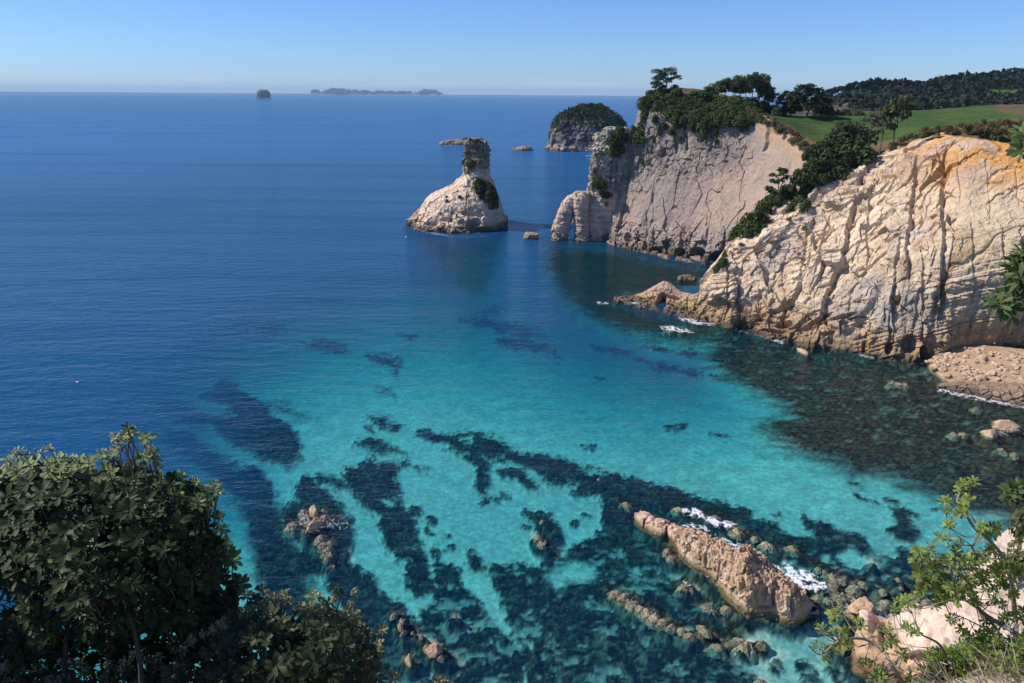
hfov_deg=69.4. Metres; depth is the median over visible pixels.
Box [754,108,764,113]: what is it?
shrub
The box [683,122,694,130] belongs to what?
shrub
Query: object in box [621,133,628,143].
shrub
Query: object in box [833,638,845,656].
boulder
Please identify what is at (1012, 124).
shrub
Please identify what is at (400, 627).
reef rock
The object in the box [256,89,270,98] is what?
square island
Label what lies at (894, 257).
cliff
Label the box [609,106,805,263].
cliff
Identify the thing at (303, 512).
reef rock
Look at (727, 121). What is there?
shrub
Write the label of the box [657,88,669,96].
shrub
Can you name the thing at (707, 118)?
shrub
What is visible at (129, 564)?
coastal bush
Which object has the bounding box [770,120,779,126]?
shrub
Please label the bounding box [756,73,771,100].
pine tree
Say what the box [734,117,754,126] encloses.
shrub
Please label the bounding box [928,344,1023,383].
beach
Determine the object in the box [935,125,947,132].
shrub
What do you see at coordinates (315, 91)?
island
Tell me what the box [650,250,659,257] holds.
boulder
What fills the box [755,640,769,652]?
reef rock
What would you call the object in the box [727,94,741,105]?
shrub
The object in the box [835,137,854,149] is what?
shrub
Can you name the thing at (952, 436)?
reef rock
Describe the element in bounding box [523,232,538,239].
square rock
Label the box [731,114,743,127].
shrub
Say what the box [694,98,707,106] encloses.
shrub
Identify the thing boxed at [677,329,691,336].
reef rock
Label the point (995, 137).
shrub
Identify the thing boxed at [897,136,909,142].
shrub
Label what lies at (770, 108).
shrub
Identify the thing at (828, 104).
pine tree
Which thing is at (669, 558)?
reef rock
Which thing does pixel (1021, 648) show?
leafy bush
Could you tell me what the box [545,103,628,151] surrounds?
wooded island
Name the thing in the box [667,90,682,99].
shrub
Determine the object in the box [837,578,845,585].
reef rock
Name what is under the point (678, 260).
boulder
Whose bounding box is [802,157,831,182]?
shrub
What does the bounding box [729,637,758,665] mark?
reef rock
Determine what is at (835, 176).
shrub
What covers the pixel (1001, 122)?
shrub
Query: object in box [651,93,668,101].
shrub
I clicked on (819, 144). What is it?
shrub
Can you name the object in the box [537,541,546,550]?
reef rock
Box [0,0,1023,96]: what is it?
sky
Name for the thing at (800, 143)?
shrub
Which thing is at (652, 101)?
shrub
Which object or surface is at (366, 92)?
island
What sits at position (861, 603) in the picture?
boulder
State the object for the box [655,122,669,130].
shrub
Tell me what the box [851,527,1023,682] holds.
outcrop
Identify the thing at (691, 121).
shrub
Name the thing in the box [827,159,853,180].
shrub
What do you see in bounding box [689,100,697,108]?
shrub
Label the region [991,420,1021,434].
boulder
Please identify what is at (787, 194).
shrub
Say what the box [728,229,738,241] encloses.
shrub
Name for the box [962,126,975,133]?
shrub
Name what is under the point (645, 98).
shrub
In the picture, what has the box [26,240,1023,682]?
seabed
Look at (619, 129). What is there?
shrub
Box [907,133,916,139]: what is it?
shrub
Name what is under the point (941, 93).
forest
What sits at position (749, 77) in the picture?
pine tree
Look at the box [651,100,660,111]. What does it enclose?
shrub
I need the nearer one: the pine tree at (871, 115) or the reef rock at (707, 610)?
the reef rock at (707, 610)
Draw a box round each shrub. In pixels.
[471,177,485,191]
[475,190,485,200]
[476,180,492,200]
[481,185,498,203]
[488,195,498,209]
[591,176,607,190]
[601,191,612,198]
[603,148,611,155]
[605,137,618,149]
[609,130,622,139]
[614,125,624,135]
[614,142,625,158]
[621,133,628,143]
[628,125,635,143]
[631,123,645,145]
[636,95,649,105]
[639,98,650,112]
[639,108,647,125]
[645,89,660,95]
[646,98,655,106]
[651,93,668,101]
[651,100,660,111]
[651,114,657,122]
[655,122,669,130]
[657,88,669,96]
[660,108,677,120]
[665,98,677,105]
[665,105,675,111]
[665,109,681,123]
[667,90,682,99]
[667,130,675,135]
[669,87,682,96]
[669,120,681,129]
[675,104,691,110]
[678,114,692,125]
[682,116,697,126]
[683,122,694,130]
[687,90,707,101]
[687,110,697,115]
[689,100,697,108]
[691,118,707,131]
[692,120,710,142]
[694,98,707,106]
[696,107,709,112]
[700,92,713,102]
[701,113,717,128]
[707,111,729,127]
[710,103,722,110]
[711,128,719,139]
[712,264,720,273]
[716,95,727,102]
[717,100,732,105]
[718,256,727,272]
[721,115,734,126]
[722,106,737,114]
[726,105,743,113]
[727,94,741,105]
[728,218,748,241]
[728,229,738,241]
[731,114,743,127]
[732,121,748,131]
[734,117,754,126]
[738,110,749,117]
[738,210,764,233]
[738,228,752,239]
[739,95,753,102]
[742,101,754,106]
[744,105,755,110]
[746,114,757,124]
[748,97,759,106]
[750,220,767,236]
[751,113,764,122]
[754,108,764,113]
[754,199,772,214]
[759,100,770,109]
[759,212,770,223]
[762,187,781,202]
[763,120,770,125]
[764,105,779,113]
[767,194,785,207]
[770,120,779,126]
[771,106,782,116]
[775,124,786,130]
[779,183,797,201]
[786,202,797,212]
[788,139,798,145]
[789,166,813,192]
[790,190,804,204]
[795,141,805,145]
[797,198,811,212]
[799,183,814,197]
[801,145,819,162]
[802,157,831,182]
[808,475,1023,682]
[810,171,832,185]
[811,138,831,157]
[815,142,856,165]
[820,132,845,152]
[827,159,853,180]
[828,173,839,181]
[830,120,878,144]
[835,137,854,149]
[841,109,850,115]
[843,136,877,165]
[850,161,867,168]
[888,141,896,150]
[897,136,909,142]
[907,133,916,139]
[918,131,930,137]
[919,126,933,132]
[933,125,940,132]
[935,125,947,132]
[941,125,953,131]
[948,128,958,133]
[956,122,965,127]
[962,123,976,127]
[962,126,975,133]
[972,125,982,131]
[977,127,1005,141]
[980,118,991,126]
[981,126,992,134]
[982,123,994,127]
[987,562,1002,577]
[991,127,1002,134]
[995,119,1012,125]
[1003,122,1021,134]
[1004,121,1016,129]
[1004,538,1023,583]
[1008,505,1023,545]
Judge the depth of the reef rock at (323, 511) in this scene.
93.52 m
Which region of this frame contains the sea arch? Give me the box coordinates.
[549,126,629,245]
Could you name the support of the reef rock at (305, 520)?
in the seabed at (426, 472)
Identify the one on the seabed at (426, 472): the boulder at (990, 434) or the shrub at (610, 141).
the boulder at (990, 434)
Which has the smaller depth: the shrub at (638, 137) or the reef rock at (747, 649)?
the reef rock at (747, 649)
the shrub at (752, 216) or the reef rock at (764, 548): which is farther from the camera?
the shrub at (752, 216)
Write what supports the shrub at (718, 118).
on the cliff at (689, 196)
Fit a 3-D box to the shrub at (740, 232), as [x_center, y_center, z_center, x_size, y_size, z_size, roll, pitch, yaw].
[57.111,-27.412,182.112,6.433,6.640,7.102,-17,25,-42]
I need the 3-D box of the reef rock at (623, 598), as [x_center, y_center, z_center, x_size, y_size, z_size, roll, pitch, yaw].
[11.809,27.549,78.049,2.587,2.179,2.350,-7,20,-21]
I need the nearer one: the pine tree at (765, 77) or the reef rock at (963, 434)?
the reef rock at (963, 434)
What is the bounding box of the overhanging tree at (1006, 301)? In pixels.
[979,119,1023,512]
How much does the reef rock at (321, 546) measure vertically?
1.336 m
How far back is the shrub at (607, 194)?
258.36 m
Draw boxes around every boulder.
[304,515,327,534]
[309,504,318,518]
[404,654,411,668]
[425,642,442,658]
[606,240,615,248]
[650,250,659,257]
[660,255,669,262]
[675,257,682,263]
[681,258,692,264]
[690,255,701,263]
[700,258,708,267]
[797,348,807,357]
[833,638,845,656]
[847,602,859,619]
[854,596,876,614]
[931,363,940,371]
[938,366,948,372]
[961,372,969,376]
[977,355,988,361]
[977,374,986,380]
[979,429,998,439]
[988,370,996,375]
[991,361,997,366]
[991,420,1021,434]
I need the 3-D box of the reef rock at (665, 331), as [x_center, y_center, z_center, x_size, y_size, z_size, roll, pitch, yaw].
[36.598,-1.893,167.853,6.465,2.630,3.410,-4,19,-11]
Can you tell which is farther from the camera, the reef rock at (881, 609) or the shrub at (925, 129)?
the shrub at (925, 129)
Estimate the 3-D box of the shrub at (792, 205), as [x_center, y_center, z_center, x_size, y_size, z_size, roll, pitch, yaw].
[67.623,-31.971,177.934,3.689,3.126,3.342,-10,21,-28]
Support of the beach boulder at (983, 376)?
on the beach
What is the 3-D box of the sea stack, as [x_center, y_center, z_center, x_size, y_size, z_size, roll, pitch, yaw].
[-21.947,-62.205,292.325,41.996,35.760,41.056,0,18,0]
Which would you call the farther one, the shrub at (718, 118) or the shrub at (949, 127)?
the shrub at (718, 118)
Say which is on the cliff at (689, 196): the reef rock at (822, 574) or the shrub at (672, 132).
the shrub at (672, 132)
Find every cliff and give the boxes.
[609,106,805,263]
[696,132,1023,367]
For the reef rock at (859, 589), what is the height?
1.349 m
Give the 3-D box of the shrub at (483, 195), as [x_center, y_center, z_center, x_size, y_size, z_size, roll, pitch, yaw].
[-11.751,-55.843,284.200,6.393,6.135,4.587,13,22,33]
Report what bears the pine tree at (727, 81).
on the field
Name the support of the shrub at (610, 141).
on the sea arch
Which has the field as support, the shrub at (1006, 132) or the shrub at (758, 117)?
the shrub at (1006, 132)
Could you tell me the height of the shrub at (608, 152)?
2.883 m
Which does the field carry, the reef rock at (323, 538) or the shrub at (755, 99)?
the shrub at (755, 99)
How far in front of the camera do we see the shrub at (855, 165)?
179.73 m
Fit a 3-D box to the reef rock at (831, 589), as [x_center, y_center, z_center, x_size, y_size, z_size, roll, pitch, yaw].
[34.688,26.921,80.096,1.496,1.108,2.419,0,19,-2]
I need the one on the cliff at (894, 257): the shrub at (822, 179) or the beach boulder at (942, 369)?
the shrub at (822, 179)
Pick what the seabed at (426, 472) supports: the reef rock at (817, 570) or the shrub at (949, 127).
the reef rock at (817, 570)
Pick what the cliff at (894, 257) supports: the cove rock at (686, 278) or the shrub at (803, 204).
the shrub at (803, 204)
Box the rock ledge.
[937,381,1023,411]
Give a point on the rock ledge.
(1012, 394)
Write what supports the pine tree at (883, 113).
on the field
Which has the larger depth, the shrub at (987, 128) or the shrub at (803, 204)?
the shrub at (803, 204)
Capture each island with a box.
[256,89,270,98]
[311,89,320,93]
[321,88,358,94]
[355,90,377,94]
[374,90,385,93]
[384,90,397,93]
[397,91,413,94]
[414,89,441,94]
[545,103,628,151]
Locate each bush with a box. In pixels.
[0,420,251,682]
[0,581,453,682]
[916,633,980,681]
[919,645,973,681]
[961,631,1018,678]
[964,634,992,660]
[998,628,1023,680]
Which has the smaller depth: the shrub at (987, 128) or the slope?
the slope
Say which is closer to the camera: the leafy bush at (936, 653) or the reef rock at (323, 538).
the leafy bush at (936, 653)
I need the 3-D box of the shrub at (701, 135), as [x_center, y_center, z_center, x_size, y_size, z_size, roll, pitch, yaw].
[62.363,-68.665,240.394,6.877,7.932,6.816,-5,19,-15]
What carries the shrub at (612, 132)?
on the sea arch
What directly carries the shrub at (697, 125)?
on the cliff at (689, 196)
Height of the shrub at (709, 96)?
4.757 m
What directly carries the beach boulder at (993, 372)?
on the beach
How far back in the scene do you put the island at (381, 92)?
16061.31 m
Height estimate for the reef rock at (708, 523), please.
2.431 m
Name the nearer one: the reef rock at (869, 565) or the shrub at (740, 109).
the reef rock at (869, 565)
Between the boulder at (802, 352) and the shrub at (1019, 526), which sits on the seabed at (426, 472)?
the boulder at (802, 352)
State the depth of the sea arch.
261.16 m
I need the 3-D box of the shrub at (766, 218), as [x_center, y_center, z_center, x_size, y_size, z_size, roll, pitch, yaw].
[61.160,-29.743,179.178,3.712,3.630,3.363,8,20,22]
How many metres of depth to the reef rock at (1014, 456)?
109.43 m
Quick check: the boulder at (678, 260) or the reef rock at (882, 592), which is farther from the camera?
the boulder at (678, 260)
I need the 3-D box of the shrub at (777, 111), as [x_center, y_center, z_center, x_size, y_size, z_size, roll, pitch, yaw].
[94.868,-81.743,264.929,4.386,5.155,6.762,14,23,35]
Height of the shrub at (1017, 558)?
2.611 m
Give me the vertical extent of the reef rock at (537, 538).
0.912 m
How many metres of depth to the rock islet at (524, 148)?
690.17 m
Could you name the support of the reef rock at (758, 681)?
on the seabed at (426, 472)
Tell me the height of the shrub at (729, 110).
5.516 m
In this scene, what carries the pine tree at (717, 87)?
on the field
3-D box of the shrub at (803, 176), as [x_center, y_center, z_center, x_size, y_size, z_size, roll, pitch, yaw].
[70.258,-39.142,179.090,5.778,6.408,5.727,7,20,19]
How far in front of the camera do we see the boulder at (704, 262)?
230.06 m
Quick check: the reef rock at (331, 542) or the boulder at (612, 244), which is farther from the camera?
the boulder at (612, 244)
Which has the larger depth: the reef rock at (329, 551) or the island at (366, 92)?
the island at (366, 92)
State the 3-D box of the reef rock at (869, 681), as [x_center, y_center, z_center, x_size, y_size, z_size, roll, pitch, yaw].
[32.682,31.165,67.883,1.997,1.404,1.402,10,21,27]
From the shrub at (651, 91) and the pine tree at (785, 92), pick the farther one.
the pine tree at (785, 92)
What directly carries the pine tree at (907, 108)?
on the cliff at (894, 257)
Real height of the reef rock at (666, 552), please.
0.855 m
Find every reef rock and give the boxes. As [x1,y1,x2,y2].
[282,521,298,539]
[297,509,308,517]
[299,514,312,527]
[312,534,329,545]
[314,540,323,545]
[317,542,327,553]
[319,508,329,516]
[320,547,336,558]
[323,557,329,565]
[325,519,336,526]
[327,539,337,546]
[389,612,398,620]
[397,623,403,631]
[400,630,406,637]
[437,655,445,662]
[533,535,542,542]
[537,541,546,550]
[606,590,620,600]
[616,594,630,604]
[619,502,633,514]
[625,599,640,611]
[634,605,644,617]
[638,608,653,623]
[645,614,661,629]
[655,618,668,632]
[661,328,680,334]
[662,548,672,557]
[665,555,675,566]
[665,624,676,634]
[670,507,685,516]
[673,582,697,598]
[676,627,687,636]
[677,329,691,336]
[682,633,696,642]
[696,625,711,640]
[697,605,719,620]
[702,515,722,525]
[705,643,727,661]
[720,606,732,617]
[724,523,735,531]
[727,528,745,540]
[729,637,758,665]
[750,536,758,543]
[753,679,763,682]
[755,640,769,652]
[757,542,775,554]
[783,545,800,557]
[810,593,823,602]
[814,566,821,574]
[820,570,827,577]
[823,574,841,588]
[823,596,836,607]
[825,584,838,595]
[830,592,851,605]
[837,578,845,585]
[842,609,849,618]
[845,586,859,600]
[849,585,861,591]
[857,581,868,590]
[864,563,876,571]
[865,674,874,682]
[875,605,887,614]
[877,599,892,609]
[878,588,887,596]
[884,381,895,388]
[895,382,901,388]
[920,599,932,605]
[945,432,957,441]
[958,432,966,438]
[968,407,981,414]
[996,448,1008,456]
[1009,452,1019,460]
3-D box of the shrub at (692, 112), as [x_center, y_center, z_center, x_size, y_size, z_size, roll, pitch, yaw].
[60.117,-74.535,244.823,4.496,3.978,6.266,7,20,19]
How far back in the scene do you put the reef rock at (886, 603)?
77.57 m
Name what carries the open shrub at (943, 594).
on the slope
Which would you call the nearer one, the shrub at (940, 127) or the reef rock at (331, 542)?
the reef rock at (331, 542)
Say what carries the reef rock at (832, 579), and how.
on the seabed at (426, 472)
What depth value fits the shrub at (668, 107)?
246.53 m
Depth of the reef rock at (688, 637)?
72.27 m
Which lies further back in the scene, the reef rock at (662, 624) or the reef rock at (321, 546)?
the reef rock at (321, 546)
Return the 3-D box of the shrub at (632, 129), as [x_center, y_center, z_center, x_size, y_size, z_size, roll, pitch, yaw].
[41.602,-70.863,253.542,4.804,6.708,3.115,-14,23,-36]
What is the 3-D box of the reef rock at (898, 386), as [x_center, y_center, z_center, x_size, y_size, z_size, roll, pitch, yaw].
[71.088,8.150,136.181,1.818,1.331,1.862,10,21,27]
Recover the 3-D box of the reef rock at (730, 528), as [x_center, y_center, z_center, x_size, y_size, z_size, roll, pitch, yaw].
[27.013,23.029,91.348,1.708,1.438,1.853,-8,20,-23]
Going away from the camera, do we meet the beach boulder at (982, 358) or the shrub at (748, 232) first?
the beach boulder at (982, 358)
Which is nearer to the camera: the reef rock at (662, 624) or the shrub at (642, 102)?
the reef rock at (662, 624)
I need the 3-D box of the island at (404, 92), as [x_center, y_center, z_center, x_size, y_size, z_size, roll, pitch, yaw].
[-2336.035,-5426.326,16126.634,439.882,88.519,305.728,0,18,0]
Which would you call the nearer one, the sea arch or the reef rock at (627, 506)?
the reef rock at (627, 506)
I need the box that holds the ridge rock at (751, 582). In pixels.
[634,510,817,628]
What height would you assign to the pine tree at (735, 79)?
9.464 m
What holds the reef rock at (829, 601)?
on the seabed at (426, 472)
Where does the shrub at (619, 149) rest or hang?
on the sea arch
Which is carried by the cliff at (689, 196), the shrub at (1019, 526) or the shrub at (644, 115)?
the shrub at (644, 115)
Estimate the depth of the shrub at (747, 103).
248.55 m
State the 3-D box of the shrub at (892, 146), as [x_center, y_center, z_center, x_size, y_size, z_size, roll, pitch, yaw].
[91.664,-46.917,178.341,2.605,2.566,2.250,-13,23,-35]
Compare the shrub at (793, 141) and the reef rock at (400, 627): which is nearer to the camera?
the reef rock at (400, 627)
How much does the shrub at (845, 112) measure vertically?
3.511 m
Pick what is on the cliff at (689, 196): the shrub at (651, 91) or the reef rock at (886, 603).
the shrub at (651, 91)
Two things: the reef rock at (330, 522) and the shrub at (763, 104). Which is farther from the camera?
the shrub at (763, 104)
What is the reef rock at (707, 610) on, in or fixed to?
on the seabed at (426, 472)
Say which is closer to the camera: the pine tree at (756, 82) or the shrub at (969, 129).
the shrub at (969, 129)
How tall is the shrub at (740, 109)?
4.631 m
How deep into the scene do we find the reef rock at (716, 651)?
71.13 m
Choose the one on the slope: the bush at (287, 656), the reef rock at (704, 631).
the bush at (287, 656)
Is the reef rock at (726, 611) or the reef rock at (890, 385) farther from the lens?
the reef rock at (890, 385)
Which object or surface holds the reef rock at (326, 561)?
on the seabed at (426, 472)
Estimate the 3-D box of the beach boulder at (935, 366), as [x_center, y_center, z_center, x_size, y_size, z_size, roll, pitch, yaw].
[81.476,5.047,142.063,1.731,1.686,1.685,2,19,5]
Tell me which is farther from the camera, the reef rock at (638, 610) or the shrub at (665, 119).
the shrub at (665, 119)
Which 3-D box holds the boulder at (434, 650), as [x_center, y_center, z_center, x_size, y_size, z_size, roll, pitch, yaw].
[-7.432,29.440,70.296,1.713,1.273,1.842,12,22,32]
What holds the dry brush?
on the slope
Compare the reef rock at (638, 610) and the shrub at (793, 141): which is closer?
the reef rock at (638, 610)
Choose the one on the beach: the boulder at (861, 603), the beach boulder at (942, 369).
the beach boulder at (942, 369)
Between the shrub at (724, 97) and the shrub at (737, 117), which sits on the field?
the shrub at (724, 97)
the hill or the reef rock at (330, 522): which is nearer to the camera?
the reef rock at (330, 522)
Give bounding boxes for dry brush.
[907,629,1023,682]
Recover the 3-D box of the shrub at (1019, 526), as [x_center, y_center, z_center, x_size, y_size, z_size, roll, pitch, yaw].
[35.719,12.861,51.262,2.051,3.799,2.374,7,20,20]
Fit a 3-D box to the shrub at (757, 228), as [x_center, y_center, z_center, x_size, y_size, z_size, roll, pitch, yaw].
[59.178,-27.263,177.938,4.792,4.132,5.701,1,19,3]
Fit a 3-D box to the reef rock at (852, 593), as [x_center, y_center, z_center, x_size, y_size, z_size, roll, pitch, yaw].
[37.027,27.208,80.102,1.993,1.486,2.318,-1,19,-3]
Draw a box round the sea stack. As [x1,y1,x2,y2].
[404,137,508,233]
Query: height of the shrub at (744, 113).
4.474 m
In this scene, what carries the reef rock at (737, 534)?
on the seabed at (426, 472)
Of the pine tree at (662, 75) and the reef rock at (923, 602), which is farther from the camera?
the pine tree at (662, 75)
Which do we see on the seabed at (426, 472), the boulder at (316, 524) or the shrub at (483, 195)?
the boulder at (316, 524)
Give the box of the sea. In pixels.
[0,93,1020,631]
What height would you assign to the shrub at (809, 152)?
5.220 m
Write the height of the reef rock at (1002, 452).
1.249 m
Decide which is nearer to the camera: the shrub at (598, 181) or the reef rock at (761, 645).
the reef rock at (761, 645)
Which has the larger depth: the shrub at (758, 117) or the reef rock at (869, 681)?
the shrub at (758, 117)
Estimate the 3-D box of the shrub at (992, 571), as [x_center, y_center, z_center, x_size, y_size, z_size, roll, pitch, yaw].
[35.427,16.636,53.722,1.314,1.438,1.525,-7,20,-20]
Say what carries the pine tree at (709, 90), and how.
on the field
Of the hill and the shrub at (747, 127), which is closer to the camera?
the shrub at (747, 127)
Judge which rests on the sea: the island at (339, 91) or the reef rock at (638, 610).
the island at (339, 91)
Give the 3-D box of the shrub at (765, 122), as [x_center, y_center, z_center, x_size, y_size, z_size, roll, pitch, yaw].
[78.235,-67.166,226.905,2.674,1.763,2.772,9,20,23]
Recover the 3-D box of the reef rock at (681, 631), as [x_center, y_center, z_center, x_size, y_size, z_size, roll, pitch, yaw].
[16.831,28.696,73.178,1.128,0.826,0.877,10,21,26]
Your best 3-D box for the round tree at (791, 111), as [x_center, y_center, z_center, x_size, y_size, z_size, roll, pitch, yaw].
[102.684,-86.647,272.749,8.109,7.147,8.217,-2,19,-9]
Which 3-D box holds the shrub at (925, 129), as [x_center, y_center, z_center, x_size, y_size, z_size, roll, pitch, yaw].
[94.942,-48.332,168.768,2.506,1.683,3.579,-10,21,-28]
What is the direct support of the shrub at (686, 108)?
on the cliff at (689, 196)
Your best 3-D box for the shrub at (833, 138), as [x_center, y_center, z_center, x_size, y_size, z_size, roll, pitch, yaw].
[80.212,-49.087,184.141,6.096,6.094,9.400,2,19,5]
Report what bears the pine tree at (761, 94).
on the field
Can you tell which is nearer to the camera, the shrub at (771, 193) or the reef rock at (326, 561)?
the reef rock at (326, 561)
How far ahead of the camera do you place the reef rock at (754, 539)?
88.33 m
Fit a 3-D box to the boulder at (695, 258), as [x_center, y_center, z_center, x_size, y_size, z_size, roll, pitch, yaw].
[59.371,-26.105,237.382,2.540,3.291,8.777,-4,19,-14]
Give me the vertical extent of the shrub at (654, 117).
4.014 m
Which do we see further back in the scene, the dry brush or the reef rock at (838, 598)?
the reef rock at (838, 598)
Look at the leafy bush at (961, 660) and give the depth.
8.76 m
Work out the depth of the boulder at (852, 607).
75.62 m
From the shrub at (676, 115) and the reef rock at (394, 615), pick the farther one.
the shrub at (676, 115)
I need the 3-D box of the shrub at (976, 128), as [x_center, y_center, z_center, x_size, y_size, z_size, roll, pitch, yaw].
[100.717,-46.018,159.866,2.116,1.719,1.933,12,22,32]
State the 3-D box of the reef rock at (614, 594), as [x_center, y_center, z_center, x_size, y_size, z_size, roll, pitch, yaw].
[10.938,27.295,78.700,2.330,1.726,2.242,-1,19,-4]
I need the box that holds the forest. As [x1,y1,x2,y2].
[814,67,1023,111]
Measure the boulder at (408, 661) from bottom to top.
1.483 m
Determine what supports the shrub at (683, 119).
on the cliff at (689, 196)
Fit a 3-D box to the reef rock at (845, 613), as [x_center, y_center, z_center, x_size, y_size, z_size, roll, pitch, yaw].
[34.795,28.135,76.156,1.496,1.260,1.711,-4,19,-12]
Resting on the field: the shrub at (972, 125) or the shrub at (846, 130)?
the shrub at (972, 125)
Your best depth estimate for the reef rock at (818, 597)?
78.73 m
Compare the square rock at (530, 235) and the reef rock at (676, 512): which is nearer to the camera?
the reef rock at (676, 512)
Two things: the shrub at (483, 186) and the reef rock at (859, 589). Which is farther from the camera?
the shrub at (483, 186)
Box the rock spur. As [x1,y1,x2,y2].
[612,281,707,325]
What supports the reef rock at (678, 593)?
in the seabed at (426, 472)
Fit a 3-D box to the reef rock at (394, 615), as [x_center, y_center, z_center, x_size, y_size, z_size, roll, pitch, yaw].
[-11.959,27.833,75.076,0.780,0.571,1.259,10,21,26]
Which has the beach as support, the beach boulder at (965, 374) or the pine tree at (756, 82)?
the beach boulder at (965, 374)
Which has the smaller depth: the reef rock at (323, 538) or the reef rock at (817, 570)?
the reef rock at (817, 570)
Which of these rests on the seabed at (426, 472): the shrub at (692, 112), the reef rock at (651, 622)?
the reef rock at (651, 622)
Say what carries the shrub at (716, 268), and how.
on the cliff at (894, 257)
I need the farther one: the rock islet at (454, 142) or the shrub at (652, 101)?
the rock islet at (454, 142)
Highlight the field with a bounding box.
[648,87,1023,153]
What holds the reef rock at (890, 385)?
on the seabed at (426, 472)
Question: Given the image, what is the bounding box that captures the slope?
[910,649,1023,682]
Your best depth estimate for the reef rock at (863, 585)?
80.41 m
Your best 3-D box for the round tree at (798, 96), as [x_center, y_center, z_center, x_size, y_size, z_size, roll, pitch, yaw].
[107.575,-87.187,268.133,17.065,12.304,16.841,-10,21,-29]
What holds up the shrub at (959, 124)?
on the field
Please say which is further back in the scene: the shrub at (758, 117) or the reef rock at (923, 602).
the shrub at (758, 117)
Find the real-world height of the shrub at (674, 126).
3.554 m
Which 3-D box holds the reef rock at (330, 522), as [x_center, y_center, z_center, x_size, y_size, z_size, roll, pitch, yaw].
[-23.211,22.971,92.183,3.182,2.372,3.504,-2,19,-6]
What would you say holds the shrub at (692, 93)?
on the field
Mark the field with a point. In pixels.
(810, 129)
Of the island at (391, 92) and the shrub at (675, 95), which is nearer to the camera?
the shrub at (675, 95)
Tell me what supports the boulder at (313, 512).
on the reef rock at (305, 520)
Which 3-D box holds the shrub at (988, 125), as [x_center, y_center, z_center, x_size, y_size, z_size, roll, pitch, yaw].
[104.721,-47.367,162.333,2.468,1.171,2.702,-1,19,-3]
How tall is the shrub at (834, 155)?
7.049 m
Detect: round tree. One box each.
[781,98,802,115]
[782,83,837,117]
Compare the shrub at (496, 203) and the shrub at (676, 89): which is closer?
the shrub at (676, 89)
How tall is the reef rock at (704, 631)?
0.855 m
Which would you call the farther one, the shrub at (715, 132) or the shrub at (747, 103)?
the shrub at (747, 103)
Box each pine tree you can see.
[650,66,682,88]
[650,80,667,88]
[703,86,714,93]
[707,80,725,93]
[719,77,735,95]
[728,75,743,93]
[731,74,749,94]
[737,74,754,97]
[747,72,764,96]
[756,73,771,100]
[757,79,775,100]
[764,86,776,102]
[765,167,793,194]
[768,92,786,104]
[775,90,791,106]
[820,101,832,108]
[858,111,883,145]
[873,102,897,154]
[886,94,915,142]
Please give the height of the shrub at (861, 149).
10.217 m
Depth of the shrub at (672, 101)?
248.17 m
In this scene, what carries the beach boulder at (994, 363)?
on the beach
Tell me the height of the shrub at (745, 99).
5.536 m
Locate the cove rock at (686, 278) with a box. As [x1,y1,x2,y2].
[676,274,697,282]
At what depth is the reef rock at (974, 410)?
125.53 m
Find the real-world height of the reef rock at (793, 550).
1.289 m
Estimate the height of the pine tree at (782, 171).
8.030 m
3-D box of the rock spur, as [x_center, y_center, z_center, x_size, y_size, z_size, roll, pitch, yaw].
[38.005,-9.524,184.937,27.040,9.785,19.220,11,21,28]
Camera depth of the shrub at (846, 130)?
182.44 m
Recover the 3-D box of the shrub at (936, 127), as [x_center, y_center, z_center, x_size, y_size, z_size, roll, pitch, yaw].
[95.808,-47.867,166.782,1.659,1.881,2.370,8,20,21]
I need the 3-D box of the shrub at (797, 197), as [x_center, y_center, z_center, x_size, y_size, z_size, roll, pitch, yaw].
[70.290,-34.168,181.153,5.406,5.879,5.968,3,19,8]
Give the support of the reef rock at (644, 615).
on the seabed at (426, 472)
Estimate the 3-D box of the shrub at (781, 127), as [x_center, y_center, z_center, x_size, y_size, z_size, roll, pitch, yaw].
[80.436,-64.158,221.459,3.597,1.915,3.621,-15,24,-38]
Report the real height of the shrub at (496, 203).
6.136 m
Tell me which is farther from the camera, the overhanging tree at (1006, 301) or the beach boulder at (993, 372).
the beach boulder at (993, 372)
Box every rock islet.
[439,139,463,144]
[511,145,532,150]
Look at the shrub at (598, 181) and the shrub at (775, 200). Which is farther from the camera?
the shrub at (598, 181)
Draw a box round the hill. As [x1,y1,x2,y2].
[787,81,1023,114]
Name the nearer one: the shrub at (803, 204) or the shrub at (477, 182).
the shrub at (803, 204)
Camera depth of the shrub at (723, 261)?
173.32 m
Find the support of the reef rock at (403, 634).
on the seabed at (426, 472)
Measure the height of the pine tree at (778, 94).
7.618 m
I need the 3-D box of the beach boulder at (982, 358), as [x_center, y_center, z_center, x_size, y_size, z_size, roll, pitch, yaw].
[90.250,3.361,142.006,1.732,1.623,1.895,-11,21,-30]
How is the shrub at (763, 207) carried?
on the cliff at (894, 257)
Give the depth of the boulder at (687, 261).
233.87 m
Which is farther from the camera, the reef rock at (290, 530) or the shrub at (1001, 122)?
the shrub at (1001, 122)
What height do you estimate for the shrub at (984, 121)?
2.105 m
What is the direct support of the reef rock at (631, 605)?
on the seabed at (426, 472)
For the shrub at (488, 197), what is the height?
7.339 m
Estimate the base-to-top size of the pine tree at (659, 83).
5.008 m
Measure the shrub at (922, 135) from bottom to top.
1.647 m
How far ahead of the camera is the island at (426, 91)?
16017.67 m
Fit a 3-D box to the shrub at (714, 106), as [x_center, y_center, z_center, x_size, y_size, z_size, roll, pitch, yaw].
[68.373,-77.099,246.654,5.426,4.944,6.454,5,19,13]

